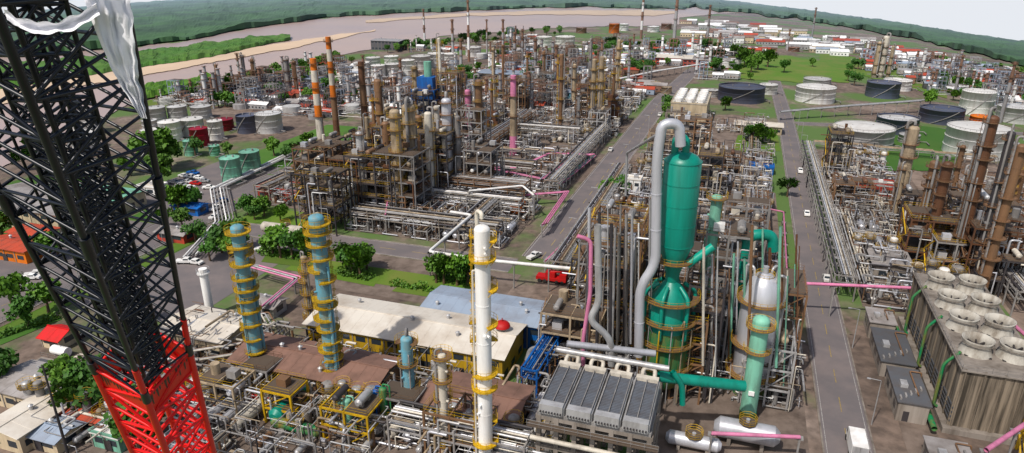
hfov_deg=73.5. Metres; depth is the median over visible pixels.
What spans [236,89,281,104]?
distant tank yard
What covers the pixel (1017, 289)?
pipe rack
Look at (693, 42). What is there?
distant tank yard
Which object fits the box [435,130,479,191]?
steel structure
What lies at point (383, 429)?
pipe rack
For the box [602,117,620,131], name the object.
process pipework
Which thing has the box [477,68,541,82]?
warehouse
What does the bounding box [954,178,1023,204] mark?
pipe rack
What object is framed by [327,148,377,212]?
steel structure
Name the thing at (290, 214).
lawn
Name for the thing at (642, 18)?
distant flare stack
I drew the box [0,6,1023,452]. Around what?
ground
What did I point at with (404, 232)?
process pipework
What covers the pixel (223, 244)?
tree
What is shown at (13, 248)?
house
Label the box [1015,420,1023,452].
stair tower
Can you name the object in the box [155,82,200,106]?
distant process unit
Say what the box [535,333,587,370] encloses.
process pipework
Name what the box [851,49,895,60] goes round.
distant tank yard
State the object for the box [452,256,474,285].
tree
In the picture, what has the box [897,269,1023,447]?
cooling tower
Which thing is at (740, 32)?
distant warehouse
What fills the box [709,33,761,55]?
distant process unit
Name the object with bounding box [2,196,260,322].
chain fence
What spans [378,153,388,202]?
distillation column
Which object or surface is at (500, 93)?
steel structure
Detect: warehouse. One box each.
[0,182,107,231]
[80,185,147,211]
[302,75,319,81]
[302,293,526,379]
[370,37,406,50]
[420,285,582,354]
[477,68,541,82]
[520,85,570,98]
[641,52,677,55]
[644,52,694,65]
[679,20,691,23]
[680,30,706,37]
[681,27,699,30]
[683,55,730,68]
[687,19,697,23]
[690,30,712,36]
[698,23,719,29]
[704,20,722,22]
[712,31,734,36]
[721,22,736,27]
[721,30,737,34]
[728,36,744,42]
[731,35,753,42]
[738,30,751,34]
[744,33,757,37]
[748,25,757,30]
[750,23,765,28]
[756,39,784,44]
[759,25,776,29]
[759,34,770,37]
[763,27,781,33]
[764,30,777,35]
[783,29,807,34]
[785,42,809,49]
[793,38,814,41]
[809,46,839,51]
[811,43,839,47]
[815,47,838,53]
[822,36,844,40]
[829,49,849,55]
[833,38,859,41]
[844,41,860,43]
[849,36,875,42]
[889,48,920,52]
[905,52,922,57]
[914,63,955,71]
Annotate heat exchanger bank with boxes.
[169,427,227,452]
[207,392,264,431]
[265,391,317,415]
[369,419,418,441]
[417,201,439,208]
[440,203,468,211]
[442,224,472,240]
[501,221,515,233]
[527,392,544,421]
[551,133,569,141]
[620,192,643,204]
[711,174,731,183]
[744,177,768,188]
[847,218,876,231]
[850,231,883,245]
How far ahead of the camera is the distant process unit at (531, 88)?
365.91 m
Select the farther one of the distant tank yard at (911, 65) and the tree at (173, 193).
the distant tank yard at (911, 65)
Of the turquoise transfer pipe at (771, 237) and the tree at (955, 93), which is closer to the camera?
the turquoise transfer pipe at (771, 237)
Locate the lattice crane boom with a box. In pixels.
[0,0,216,452]
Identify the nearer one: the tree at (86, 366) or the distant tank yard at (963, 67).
the tree at (86, 366)
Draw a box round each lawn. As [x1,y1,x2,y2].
[0,230,207,331]
[0,313,60,344]
[129,210,171,219]
[243,208,339,229]
[245,207,270,222]
[259,125,357,166]
[261,248,312,267]
[285,261,470,288]
[337,265,384,285]
[392,280,438,296]
[734,135,779,151]
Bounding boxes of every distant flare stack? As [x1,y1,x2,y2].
[234,52,239,70]
[397,58,402,82]
[422,9,425,40]
[450,19,454,52]
[458,38,462,64]
[466,0,469,61]
[485,19,487,57]
[502,19,504,43]
[512,32,516,56]
[520,29,523,58]
[533,39,537,68]
[553,45,558,75]
[600,40,603,55]
[627,38,631,65]
[640,0,644,38]
[673,0,678,38]
[706,5,711,36]
[786,29,790,49]
[811,7,816,36]
[928,70,935,89]
[952,55,965,96]
[999,61,1018,122]
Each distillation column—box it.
[223,221,266,357]
[238,52,246,75]
[248,56,256,75]
[281,56,291,89]
[290,58,298,89]
[298,251,315,319]
[302,213,343,372]
[352,126,370,214]
[362,113,372,155]
[371,73,384,144]
[378,116,390,171]
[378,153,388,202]
[386,101,407,206]
[394,327,420,389]
[401,96,426,205]
[410,61,419,114]
[415,110,423,167]
[421,106,436,192]
[430,344,455,452]
[431,101,441,150]
[435,33,443,116]
[438,91,454,182]
[452,111,462,175]
[463,85,472,147]
[468,209,498,452]
[472,74,485,165]
[488,79,491,98]
[491,45,495,79]
[492,78,497,106]
[501,42,505,84]
[501,100,505,120]
[518,114,523,137]
[541,48,546,83]
[556,50,564,128]
[570,61,577,106]
[575,91,581,125]
[586,55,597,126]
[588,36,593,78]
[594,52,606,125]
[607,73,612,91]
[608,189,623,252]
[614,36,622,88]
[630,199,643,232]
[723,190,735,245]
[741,204,753,220]
[752,209,764,271]
[870,39,883,77]
[877,32,891,77]
[883,43,896,77]
[883,120,920,209]
[887,161,907,228]
[914,155,940,241]
[920,154,957,261]
[939,106,999,266]
[946,141,966,197]
[953,164,969,214]
[955,142,978,216]
[968,124,1015,273]
[977,136,1023,288]
[980,177,994,208]
[1009,131,1023,213]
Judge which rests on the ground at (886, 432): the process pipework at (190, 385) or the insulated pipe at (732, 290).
the process pipework at (190, 385)
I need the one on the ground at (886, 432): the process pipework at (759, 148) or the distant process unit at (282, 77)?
the distant process unit at (282, 77)
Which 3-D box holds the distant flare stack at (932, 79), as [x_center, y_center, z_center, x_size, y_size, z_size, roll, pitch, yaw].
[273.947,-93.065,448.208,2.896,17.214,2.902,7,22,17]
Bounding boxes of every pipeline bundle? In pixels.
[181,151,299,263]
[607,58,737,81]
[779,99,924,119]
[824,211,844,280]
[830,211,850,280]
[838,209,860,280]
[841,209,862,280]
[844,209,866,279]
[847,210,870,279]
[851,210,872,280]
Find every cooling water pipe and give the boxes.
[520,345,539,378]
[526,344,560,384]
[532,342,567,392]
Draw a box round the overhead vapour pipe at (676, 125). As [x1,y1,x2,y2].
[634,118,685,357]
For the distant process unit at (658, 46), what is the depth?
635.35 m
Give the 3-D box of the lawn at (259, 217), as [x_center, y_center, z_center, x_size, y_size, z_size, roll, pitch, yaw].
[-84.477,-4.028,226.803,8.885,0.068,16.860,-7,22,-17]
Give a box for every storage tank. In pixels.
[65,119,95,130]
[141,118,157,128]
[148,105,166,120]
[157,119,183,141]
[166,104,187,118]
[179,116,203,136]
[182,138,201,157]
[188,126,210,147]
[189,104,213,119]
[206,119,227,141]
[208,143,224,157]
[215,117,236,131]
[218,155,246,185]
[235,112,259,134]
[238,148,265,175]
[254,108,285,133]
[353,61,370,75]
[365,56,380,63]
[370,64,388,78]
[384,55,398,63]
[385,62,402,76]
[401,59,414,74]
[411,53,430,69]
[427,51,443,66]
[444,52,457,63]
[465,45,480,56]
[536,35,551,47]
[555,34,576,47]
[576,26,588,33]
[609,22,621,32]
[619,23,628,30]
[647,25,661,31]
[661,23,671,29]
[661,85,675,93]
[709,88,717,97]
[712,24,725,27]
[717,81,769,103]
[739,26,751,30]
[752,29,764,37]
[760,83,782,94]
[765,35,777,38]
[779,32,791,38]
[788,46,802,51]
[794,82,840,104]
[798,33,809,36]
[803,75,835,84]
[807,38,821,42]
[818,40,832,43]
[827,35,839,40]
[830,41,844,45]
[832,118,900,151]
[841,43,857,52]
[852,42,864,47]
[865,78,905,98]
[876,111,926,134]
[884,76,917,91]
[897,132,929,145]
[918,102,966,125]
[941,119,1014,160]
[958,87,997,114]
[969,114,987,121]
[995,101,1023,124]
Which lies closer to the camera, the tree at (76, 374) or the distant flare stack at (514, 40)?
the tree at (76, 374)
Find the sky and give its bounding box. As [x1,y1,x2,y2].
[2,0,1023,40]
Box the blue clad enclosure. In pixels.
[417,61,438,111]
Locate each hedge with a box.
[0,311,61,338]
[255,247,311,259]
[334,265,376,280]
[389,278,450,291]
[432,272,474,284]
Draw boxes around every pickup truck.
[24,269,39,274]
[176,256,192,264]
[183,173,194,178]
[186,170,199,174]
[209,204,222,210]
[526,251,541,260]
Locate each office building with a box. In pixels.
[163,305,244,360]
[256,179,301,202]
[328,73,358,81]
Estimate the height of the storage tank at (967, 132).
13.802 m
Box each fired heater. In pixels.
[363,94,380,144]
[485,83,503,140]
[518,52,533,84]
[547,58,566,101]
[603,67,623,126]
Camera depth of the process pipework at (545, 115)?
360.79 m
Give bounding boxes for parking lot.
[138,162,280,210]
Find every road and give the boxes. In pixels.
[0,162,300,323]
[206,220,518,272]
[522,66,705,259]
[768,80,875,452]
[795,122,1023,135]
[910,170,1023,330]
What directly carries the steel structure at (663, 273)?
on the concrete pad at (706, 414)
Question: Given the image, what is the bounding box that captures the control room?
[626,174,642,197]
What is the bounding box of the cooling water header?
[887,285,961,430]
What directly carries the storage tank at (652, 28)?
on the ground at (886, 432)
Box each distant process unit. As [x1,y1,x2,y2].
[153,77,224,105]
[154,82,234,105]
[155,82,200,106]
[160,69,251,106]
[168,66,260,108]
[170,74,237,102]
[229,65,273,87]
[239,66,300,94]
[241,68,295,100]
[245,66,307,81]
[246,65,269,86]
[267,56,328,85]
[271,70,322,96]
[278,82,356,117]
[305,73,410,121]
[340,82,408,113]
[351,68,401,103]
[351,77,393,100]
[365,67,442,90]
[370,87,408,115]
[371,69,435,89]
[375,79,412,110]
[377,70,397,90]
[385,70,436,84]
[387,90,420,119]
[405,60,457,81]
[407,35,466,53]
[442,73,489,104]
[442,74,467,90]
[442,75,496,101]
[444,53,522,71]
[462,66,491,85]
[469,67,506,84]
[472,78,502,99]
[476,41,511,58]
[476,52,553,72]
[483,84,570,114]
[485,35,520,47]
[485,81,567,120]
[488,32,538,48]
[495,37,537,54]
[496,63,569,94]
[496,72,558,108]
[501,51,531,65]
[505,26,535,39]
[507,78,576,117]
[512,38,564,59]
[519,40,578,64]
[521,47,549,65]
[521,56,569,68]
[531,65,571,82]
[539,61,566,78]
[541,48,585,69]
[554,42,593,63]
[562,44,585,61]
[571,54,605,73]
[577,33,623,47]
[577,71,639,103]
[579,36,615,51]
[579,67,667,95]
[579,76,607,94]
[586,74,635,87]
[587,50,640,74]
[596,72,654,87]
[597,58,652,81]
[603,44,640,66]
[606,58,656,67]
[623,34,663,51]
[644,41,670,52]
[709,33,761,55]
[722,36,777,51]
[900,62,950,76]
[912,50,931,71]
[917,69,988,94]
[931,50,963,62]
[940,52,997,71]
[963,71,1023,87]
[971,70,1006,92]
[971,73,1023,104]
[990,65,1019,91]
[995,72,1023,95]
[996,68,1022,77]
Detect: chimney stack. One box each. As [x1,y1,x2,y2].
[307,58,324,149]
[323,37,340,147]
[355,61,367,126]
[508,75,517,155]
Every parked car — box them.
[23,272,40,279]
[168,179,180,183]
[180,178,191,183]
[188,258,203,265]
[189,180,201,185]
[193,175,203,178]
[197,178,209,182]
[202,184,213,189]
[208,213,220,218]
[803,210,809,216]
[822,274,830,282]
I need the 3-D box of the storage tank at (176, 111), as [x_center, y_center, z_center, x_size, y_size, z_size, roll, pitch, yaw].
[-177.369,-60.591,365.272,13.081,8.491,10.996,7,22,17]
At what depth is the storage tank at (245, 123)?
333.38 m
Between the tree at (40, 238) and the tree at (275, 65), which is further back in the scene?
the tree at (275, 65)
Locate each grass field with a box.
[3,165,81,233]
[131,99,181,108]
[728,55,848,82]
[820,54,946,97]
[875,120,957,170]
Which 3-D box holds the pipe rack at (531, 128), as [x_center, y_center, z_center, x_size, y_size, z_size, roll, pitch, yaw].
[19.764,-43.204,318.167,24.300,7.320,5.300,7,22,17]
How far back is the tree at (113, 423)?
114.07 m
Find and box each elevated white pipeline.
[427,210,574,291]
[467,185,536,219]
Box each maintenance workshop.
[225,332,400,399]
[417,369,535,435]
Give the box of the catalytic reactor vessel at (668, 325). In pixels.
[636,134,702,405]
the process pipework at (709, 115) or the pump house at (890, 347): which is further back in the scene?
the process pipework at (709, 115)
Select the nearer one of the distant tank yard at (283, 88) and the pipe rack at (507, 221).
the pipe rack at (507, 221)
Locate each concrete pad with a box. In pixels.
[64,405,400,452]
[127,360,533,452]
[271,139,507,219]
[346,199,540,249]
[488,126,612,200]
[505,103,634,145]
[526,296,808,452]
[563,180,784,315]
[637,123,767,190]
[657,430,769,452]
[816,149,944,312]
[885,377,938,452]
[937,173,1023,209]
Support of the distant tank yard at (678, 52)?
on the ground at (886, 432)
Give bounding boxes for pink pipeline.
[250,264,301,322]
[383,198,389,232]
[494,163,562,192]
[498,152,594,171]
[521,191,569,237]
[543,231,574,271]
[553,155,595,190]
[708,431,803,452]
[771,209,787,267]
[788,282,910,316]
[979,422,1023,452]
[1015,325,1023,335]
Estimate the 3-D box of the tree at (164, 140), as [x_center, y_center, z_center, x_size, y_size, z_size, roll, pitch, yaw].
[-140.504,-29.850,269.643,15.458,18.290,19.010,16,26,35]
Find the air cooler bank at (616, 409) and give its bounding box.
[526,346,669,452]
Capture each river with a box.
[0,7,678,166]
[679,7,746,17]
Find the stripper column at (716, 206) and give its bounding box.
[694,191,728,352]
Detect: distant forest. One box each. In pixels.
[3,0,686,51]
[686,0,1023,65]
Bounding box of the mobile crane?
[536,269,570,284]
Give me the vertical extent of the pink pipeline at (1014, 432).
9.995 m
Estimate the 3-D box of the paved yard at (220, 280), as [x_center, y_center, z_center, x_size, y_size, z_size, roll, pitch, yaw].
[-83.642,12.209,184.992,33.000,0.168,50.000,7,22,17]
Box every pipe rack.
[188,370,270,399]
[253,170,300,200]
[268,395,389,440]
[349,203,427,236]
[370,208,439,214]
[384,178,430,221]
[386,399,533,452]
[414,204,458,240]
[420,211,502,245]
[422,186,453,203]
[426,172,465,195]
[441,210,513,224]
[449,189,523,220]
[453,196,500,243]
[457,173,530,200]
[485,129,504,153]
[488,157,536,177]
[492,118,519,149]
[498,146,555,159]
[506,109,535,133]
[507,122,530,134]
[528,123,581,142]
[544,160,574,197]
[548,227,586,270]
[561,145,587,179]
[571,201,606,234]
[576,133,600,163]
[588,122,610,149]
[589,180,621,213]
[606,162,632,190]
[615,265,687,292]
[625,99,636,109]
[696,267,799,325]
[744,188,768,218]
[747,159,759,176]
[747,174,759,197]
[748,134,758,147]
[748,145,758,158]
[748,212,770,254]
[755,243,772,271]
[799,140,818,167]
[803,153,822,187]
[806,169,829,207]
[811,188,837,231]
[814,140,872,148]
[817,210,846,261]
[822,238,858,301]
[872,145,934,158]
[930,151,998,164]
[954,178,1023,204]
[994,263,1023,315]
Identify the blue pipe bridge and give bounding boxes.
[521,306,568,397]
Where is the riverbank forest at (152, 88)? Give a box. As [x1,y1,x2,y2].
[145,72,210,97]
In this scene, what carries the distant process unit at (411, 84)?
on the ground at (886, 432)
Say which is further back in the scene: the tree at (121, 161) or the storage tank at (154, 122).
the storage tank at (154, 122)
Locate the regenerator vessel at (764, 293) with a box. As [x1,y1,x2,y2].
[725,263,788,400]
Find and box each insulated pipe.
[193,341,242,351]
[195,352,232,360]
[261,310,274,327]
[566,340,655,356]
[577,234,592,365]
[585,260,586,362]
[586,207,590,350]
[587,244,588,351]
[588,224,614,366]
[588,245,593,351]
[595,212,600,343]
[607,198,608,330]
[609,223,612,336]
[612,227,616,341]
[615,232,619,354]
[618,204,621,339]
[622,229,624,355]
[624,135,654,195]
[624,214,627,355]
[630,210,633,343]
[633,240,636,333]
[637,223,639,281]
[648,200,650,303]
[699,310,701,362]
[702,247,704,365]
[704,274,705,367]
[706,260,710,353]
[710,254,712,374]
[712,270,716,367]
[713,247,714,358]
[714,247,718,376]
[728,268,729,360]
[729,253,734,358]
[736,241,738,333]
[743,258,745,298]
[747,225,753,354]
[761,228,763,270]
[768,248,770,272]
[775,226,781,367]
[778,277,780,372]
[780,236,783,395]
[782,276,788,394]
[792,234,797,338]
[793,264,794,348]
[794,246,799,385]
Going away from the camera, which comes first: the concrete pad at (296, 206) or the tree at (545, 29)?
the concrete pad at (296, 206)
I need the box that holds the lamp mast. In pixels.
[36,365,68,452]
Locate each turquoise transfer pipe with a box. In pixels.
[657,371,746,391]
[670,370,684,405]
[685,243,715,267]
[737,229,778,325]
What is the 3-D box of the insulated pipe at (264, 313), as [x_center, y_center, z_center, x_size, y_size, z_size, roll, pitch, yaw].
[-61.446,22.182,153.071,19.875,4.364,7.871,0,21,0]
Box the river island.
[0,34,289,88]
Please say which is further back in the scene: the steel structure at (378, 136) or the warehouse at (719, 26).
the warehouse at (719, 26)
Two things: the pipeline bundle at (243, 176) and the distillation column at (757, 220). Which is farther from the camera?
the pipeline bundle at (243, 176)
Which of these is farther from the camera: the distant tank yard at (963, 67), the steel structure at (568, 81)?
the distant tank yard at (963, 67)
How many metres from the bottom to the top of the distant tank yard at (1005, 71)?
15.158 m
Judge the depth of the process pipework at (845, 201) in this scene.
235.42 m
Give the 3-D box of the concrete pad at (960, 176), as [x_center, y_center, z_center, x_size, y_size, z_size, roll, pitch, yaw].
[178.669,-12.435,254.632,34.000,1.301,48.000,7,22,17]
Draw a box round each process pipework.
[31,399,112,451]
[42,350,128,381]
[135,358,226,424]
[135,404,236,452]
[146,326,204,373]
[162,301,236,363]
[184,374,262,436]
[193,309,285,363]
[200,345,262,410]
[207,418,278,452]
[233,384,332,447]
[235,320,320,347]
[245,373,319,411]
[260,181,298,205]
[266,422,350,452]
[288,384,388,452]
[294,186,334,208]
[299,329,369,350]
[344,339,419,381]
[346,202,383,232]
[351,398,418,448]
[360,198,393,217]
[363,196,407,205]
[374,201,424,235]
[382,346,469,386]
[400,195,439,218]
[402,206,444,239]
[410,401,477,452]
[416,421,495,452]
[422,189,451,208]
[422,195,468,223]
[425,182,453,201]
[431,188,475,212]
[433,219,474,243]
[444,183,485,207]
[453,360,515,381]
[459,197,499,216]
[464,217,509,248]
[471,405,553,452]
[484,206,520,235]
[490,195,535,222]
[492,166,531,194]
[498,189,541,214]
[500,133,533,155]
[502,364,550,420]
[510,196,525,215]
[516,348,575,401]
[517,128,542,148]
[520,143,558,165]
[524,169,566,198]
[526,112,543,121]
[527,119,554,134]
[531,105,550,121]
[532,161,569,186]
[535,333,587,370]
[542,153,577,175]
[545,123,577,143]
[549,108,576,121]
[551,148,583,165]
[555,107,576,117]
[558,142,590,160]
[566,277,583,302]
[567,100,586,112]
[567,115,591,130]
[574,129,600,143]
[587,121,618,138]
[598,207,630,226]
[600,323,638,373]
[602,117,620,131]
[605,352,659,388]
[613,181,650,207]
[618,94,641,107]
[619,98,638,112]
[621,106,631,121]
[621,172,650,193]
[624,87,645,99]
[630,163,651,182]
[635,157,662,177]
[637,147,670,168]
[640,212,648,236]
[644,142,669,159]
[674,341,731,393]
[680,131,712,147]
[688,230,725,255]
[689,123,712,141]
[697,188,725,216]
[699,179,727,202]
[700,110,714,124]
[701,170,728,192]
[704,165,733,185]
[705,156,740,175]
[710,138,740,158]
[715,315,734,355]
[716,116,741,133]
[731,357,804,410]
[732,171,771,194]
[732,179,773,208]
[739,158,768,176]
[740,166,772,188]
[741,149,772,169]
[742,124,768,141]
[742,140,774,160]
[743,120,767,128]
[744,112,768,121]
[755,250,777,271]
[783,305,792,320]
[791,320,802,365]
[821,151,860,174]
[823,163,858,184]
[826,169,866,187]
[830,183,875,208]
[833,190,880,221]
[837,202,884,230]
[842,215,893,245]
[847,140,886,161]
[847,229,901,262]
[852,150,886,170]
[853,248,912,285]
[856,158,892,179]
[859,268,913,309]
[862,168,895,179]
[867,177,893,197]
[870,184,913,209]
[877,201,912,220]
[884,211,917,236]
[889,220,940,249]
[910,260,957,272]
[985,169,1005,179]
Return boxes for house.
[0,233,50,263]
[4,223,60,235]
[670,90,711,125]
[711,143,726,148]
[734,119,783,134]
[863,306,897,337]
[869,326,917,376]
[884,365,932,424]
[921,435,971,452]
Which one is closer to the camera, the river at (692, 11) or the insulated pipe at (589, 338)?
the insulated pipe at (589, 338)
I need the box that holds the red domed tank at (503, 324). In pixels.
[495,318,509,329]
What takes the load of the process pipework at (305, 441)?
on the concrete pad at (88, 447)
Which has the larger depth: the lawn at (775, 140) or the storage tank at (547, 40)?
the storage tank at (547, 40)
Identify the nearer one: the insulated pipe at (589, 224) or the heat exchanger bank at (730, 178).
the insulated pipe at (589, 224)
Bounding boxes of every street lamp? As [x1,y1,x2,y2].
[848,307,859,347]
[867,377,881,424]
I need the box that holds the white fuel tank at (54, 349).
[49,344,71,355]
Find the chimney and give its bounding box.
[196,266,213,306]
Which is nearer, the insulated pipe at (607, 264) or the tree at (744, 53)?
the insulated pipe at (607, 264)
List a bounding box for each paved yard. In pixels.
[0,221,151,277]
[77,237,298,320]
[271,248,520,302]
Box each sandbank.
[0,29,374,103]
[366,10,674,22]
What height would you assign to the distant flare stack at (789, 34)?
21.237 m
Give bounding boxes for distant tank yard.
[166,79,216,103]
[174,84,229,98]
[176,81,209,102]
[189,78,246,105]
[196,80,254,91]
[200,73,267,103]
[211,86,274,107]
[221,83,279,109]
[229,87,305,109]
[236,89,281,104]
[237,84,308,101]
[252,94,328,114]
[280,87,340,102]
[291,70,344,82]
[291,83,324,97]
[292,82,324,92]
[295,99,357,113]
[298,75,345,88]
[298,95,344,119]
[303,85,356,114]
[304,51,351,69]
[308,52,370,72]
[309,68,387,86]
[317,67,365,76]
[320,87,359,100]
[321,56,371,68]
[328,83,403,99]
[337,63,357,72]
[342,75,354,84]
[382,85,450,98]
[391,69,419,80]
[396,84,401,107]
[449,59,479,76]
[452,99,509,118]
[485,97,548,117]
[488,52,506,65]
[490,53,525,70]
[505,61,515,69]
[507,26,538,39]
[508,28,532,42]
[545,54,587,69]
[570,57,587,73]
[577,65,619,79]
[588,48,627,58]
[589,35,637,51]
[603,48,652,61]
[623,45,638,60]
[642,37,667,46]
[647,51,682,65]
[657,47,687,54]
[660,35,696,53]
[667,39,697,48]
[674,48,704,56]
[679,44,712,56]
[680,40,690,48]
[686,32,708,48]
[691,44,739,69]
[694,35,726,51]
[694,61,740,79]
[696,39,739,55]
[701,45,743,67]
[724,38,757,48]
[724,41,749,55]
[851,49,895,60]
[853,49,901,52]
[853,57,895,70]
[855,39,875,52]
[862,54,913,73]
[870,46,908,59]
[893,70,951,86]
[899,49,939,70]
[907,57,921,70]
[911,66,964,81]
[915,68,949,83]
[917,56,970,66]
[919,59,962,71]
[923,61,981,71]
[936,76,968,92]
[951,55,960,64]
[961,65,1010,71]
[961,72,1007,79]
[969,56,991,66]
[976,67,986,74]
[977,72,985,81]
[981,82,1004,101]
[982,77,1021,89]
[986,62,1011,69]
[987,72,1019,87]
[994,84,1022,106]
[995,70,1010,82]
[998,85,1021,102]
[1013,99,1023,103]
[1015,78,1023,94]
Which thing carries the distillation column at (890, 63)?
on the ground at (886, 432)
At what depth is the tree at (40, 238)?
188.79 m
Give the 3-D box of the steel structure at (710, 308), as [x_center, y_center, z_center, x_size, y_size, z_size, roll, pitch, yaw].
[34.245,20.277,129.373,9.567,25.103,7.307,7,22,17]
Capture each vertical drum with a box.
[342,395,356,431]
[372,385,379,410]
[379,384,391,418]
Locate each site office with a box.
[0,359,50,407]
[0,391,66,452]
[25,415,86,452]
[58,397,112,428]
[88,419,133,452]
[136,180,167,195]
[153,225,196,243]
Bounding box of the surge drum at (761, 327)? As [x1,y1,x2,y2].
[738,314,776,418]
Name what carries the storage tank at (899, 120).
on the ground at (886, 432)
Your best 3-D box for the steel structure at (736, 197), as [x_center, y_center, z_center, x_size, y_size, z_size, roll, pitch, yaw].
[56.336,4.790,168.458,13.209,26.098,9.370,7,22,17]
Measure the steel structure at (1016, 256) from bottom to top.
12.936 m
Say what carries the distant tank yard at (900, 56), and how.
on the grass field at (826, 59)
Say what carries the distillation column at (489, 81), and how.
on the ground at (886, 432)
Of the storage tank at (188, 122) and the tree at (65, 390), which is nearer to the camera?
the tree at (65, 390)
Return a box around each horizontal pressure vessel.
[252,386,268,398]
[260,219,306,232]
[268,384,305,419]
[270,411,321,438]
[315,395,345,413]
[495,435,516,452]
[665,424,721,452]
[713,411,780,452]
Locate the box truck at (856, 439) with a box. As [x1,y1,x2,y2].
[845,426,868,452]
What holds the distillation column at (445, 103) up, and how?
on the ground at (886, 432)
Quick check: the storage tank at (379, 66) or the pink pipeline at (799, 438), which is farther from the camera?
the storage tank at (379, 66)
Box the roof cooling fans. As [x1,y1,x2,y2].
[674,88,708,102]
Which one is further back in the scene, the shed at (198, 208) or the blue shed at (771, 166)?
the blue shed at (771, 166)
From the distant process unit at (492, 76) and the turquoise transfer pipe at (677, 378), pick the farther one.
the distant process unit at (492, 76)
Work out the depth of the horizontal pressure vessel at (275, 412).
121.92 m
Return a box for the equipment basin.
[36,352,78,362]
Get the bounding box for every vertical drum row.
[15,376,66,405]
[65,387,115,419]
[161,372,216,404]
[317,376,381,397]
[427,398,496,421]
[495,409,559,452]
[577,127,604,143]
[637,158,663,176]
[852,232,901,254]
[855,149,888,164]
[911,257,968,277]
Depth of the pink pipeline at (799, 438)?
113.00 m
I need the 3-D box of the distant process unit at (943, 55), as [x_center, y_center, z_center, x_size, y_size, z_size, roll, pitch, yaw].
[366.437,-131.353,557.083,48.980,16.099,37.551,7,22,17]
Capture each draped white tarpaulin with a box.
[3,3,99,34]
[85,0,146,118]
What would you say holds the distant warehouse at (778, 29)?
on the ground at (886, 432)
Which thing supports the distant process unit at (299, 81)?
on the ground at (886, 432)
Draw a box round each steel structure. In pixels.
[199,358,264,415]
[238,349,282,389]
[258,369,315,422]
[283,148,320,181]
[289,161,354,235]
[291,137,343,207]
[311,131,355,185]
[315,382,389,446]
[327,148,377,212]
[327,164,357,212]
[343,127,377,155]
[343,141,408,221]
[364,103,402,125]
[370,118,402,147]
[372,140,432,220]
[374,375,426,430]
[401,87,433,135]
[410,84,443,112]
[417,120,465,187]
[420,384,478,452]
[434,67,465,144]
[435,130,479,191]
[454,101,491,165]
[461,137,504,196]
[496,89,508,97]
[502,74,536,110]
[517,88,537,108]
[531,67,555,87]
[537,288,608,368]
[555,77,576,95]
[562,242,616,297]
[565,71,582,81]
[571,225,621,362]
[574,77,607,124]
[584,199,648,366]
[585,104,615,136]
[595,91,616,103]
[614,212,659,344]
[628,264,665,303]
[640,292,709,404]
[644,123,679,157]
[664,106,687,124]
[678,111,721,169]
[678,266,726,403]
[683,238,736,331]
[691,215,752,378]
[693,202,723,253]
[698,142,728,200]
[706,145,741,177]
[717,191,770,273]
[732,315,805,411]
[771,261,807,383]
[821,123,858,175]
[829,172,875,208]
[884,184,946,232]
[896,202,973,263]
[921,225,1000,281]
[937,184,1022,253]
[945,207,1023,295]
[966,243,1023,302]
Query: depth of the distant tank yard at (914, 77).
500.51 m
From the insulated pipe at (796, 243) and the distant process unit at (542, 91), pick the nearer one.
the insulated pipe at (796, 243)
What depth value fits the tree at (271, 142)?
292.47 m
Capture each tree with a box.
[0,210,13,234]
[0,271,29,303]
[0,347,18,376]
[2,293,35,325]
[7,148,36,164]
[24,277,63,312]
[29,230,57,250]
[37,353,82,383]
[38,230,67,257]
[47,375,92,411]
[51,356,88,387]
[72,369,118,407]
[75,352,107,377]
[103,383,161,444]
[104,411,165,448]
[115,157,135,175]
[128,126,179,158]
[144,152,173,176]
[150,208,170,220]
[154,183,190,207]
[168,143,182,165]
[169,207,192,224]
[175,186,201,204]
[180,219,207,241]
[182,84,192,92]
[188,136,204,155]
[197,237,220,260]
[202,224,225,252]
[209,90,222,106]
[215,235,231,257]
[216,91,229,106]
[218,216,249,240]
[220,76,229,81]
[220,141,232,154]
[226,92,237,102]
[234,193,253,214]
[243,204,262,219]
[250,195,270,215]
[258,233,273,253]
[262,136,279,155]
[263,223,288,257]
[269,62,281,69]
[272,228,300,258]
[273,203,288,221]
[278,93,288,101]
[280,143,295,162]
[287,140,300,158]
[291,225,310,254]
[299,132,313,141]
[301,87,312,96]
[315,55,323,61]
[319,77,339,85]
[330,240,352,270]
[335,243,361,269]
[341,244,374,273]
[359,241,375,269]
[402,40,408,50]
[413,37,422,43]
[422,253,449,282]
[423,41,429,48]
[428,250,453,283]
[441,39,447,47]
[445,251,472,285]
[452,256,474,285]
[457,33,466,42]
[457,64,472,71]
[466,71,476,78]
[473,36,479,42]
[473,62,481,68]
[476,29,485,34]
[542,26,549,35]
[598,180,614,195]
[604,36,616,41]
[604,43,611,48]
[607,40,616,46]
[608,174,629,190]
[623,40,633,46]
[630,60,639,66]
[636,63,650,72]
[643,59,655,65]
[660,102,670,111]
[661,94,672,102]
[665,57,670,62]
[670,39,680,46]
[702,38,711,46]
[709,61,717,70]
[711,56,722,70]
[714,49,727,55]
[720,96,732,110]
[729,44,738,51]
[733,63,744,70]
[735,45,755,65]
[743,124,756,141]
[744,56,758,71]
[747,72,753,79]
[751,122,770,144]
[752,51,765,69]
[761,48,778,66]
[764,127,777,142]
[776,177,799,196]
[779,59,790,71]
[809,57,815,66]
[844,69,856,80]
[846,63,853,69]
[850,72,864,85]
[854,58,866,68]
[923,89,937,103]
[938,70,950,75]
[950,89,959,100]
[952,76,966,83]
[963,78,979,85]
[973,81,986,88]
[1015,66,1023,72]
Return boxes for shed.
[35,324,79,347]
[169,202,210,215]
[236,293,289,318]
[749,161,774,174]
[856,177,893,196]
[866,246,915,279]

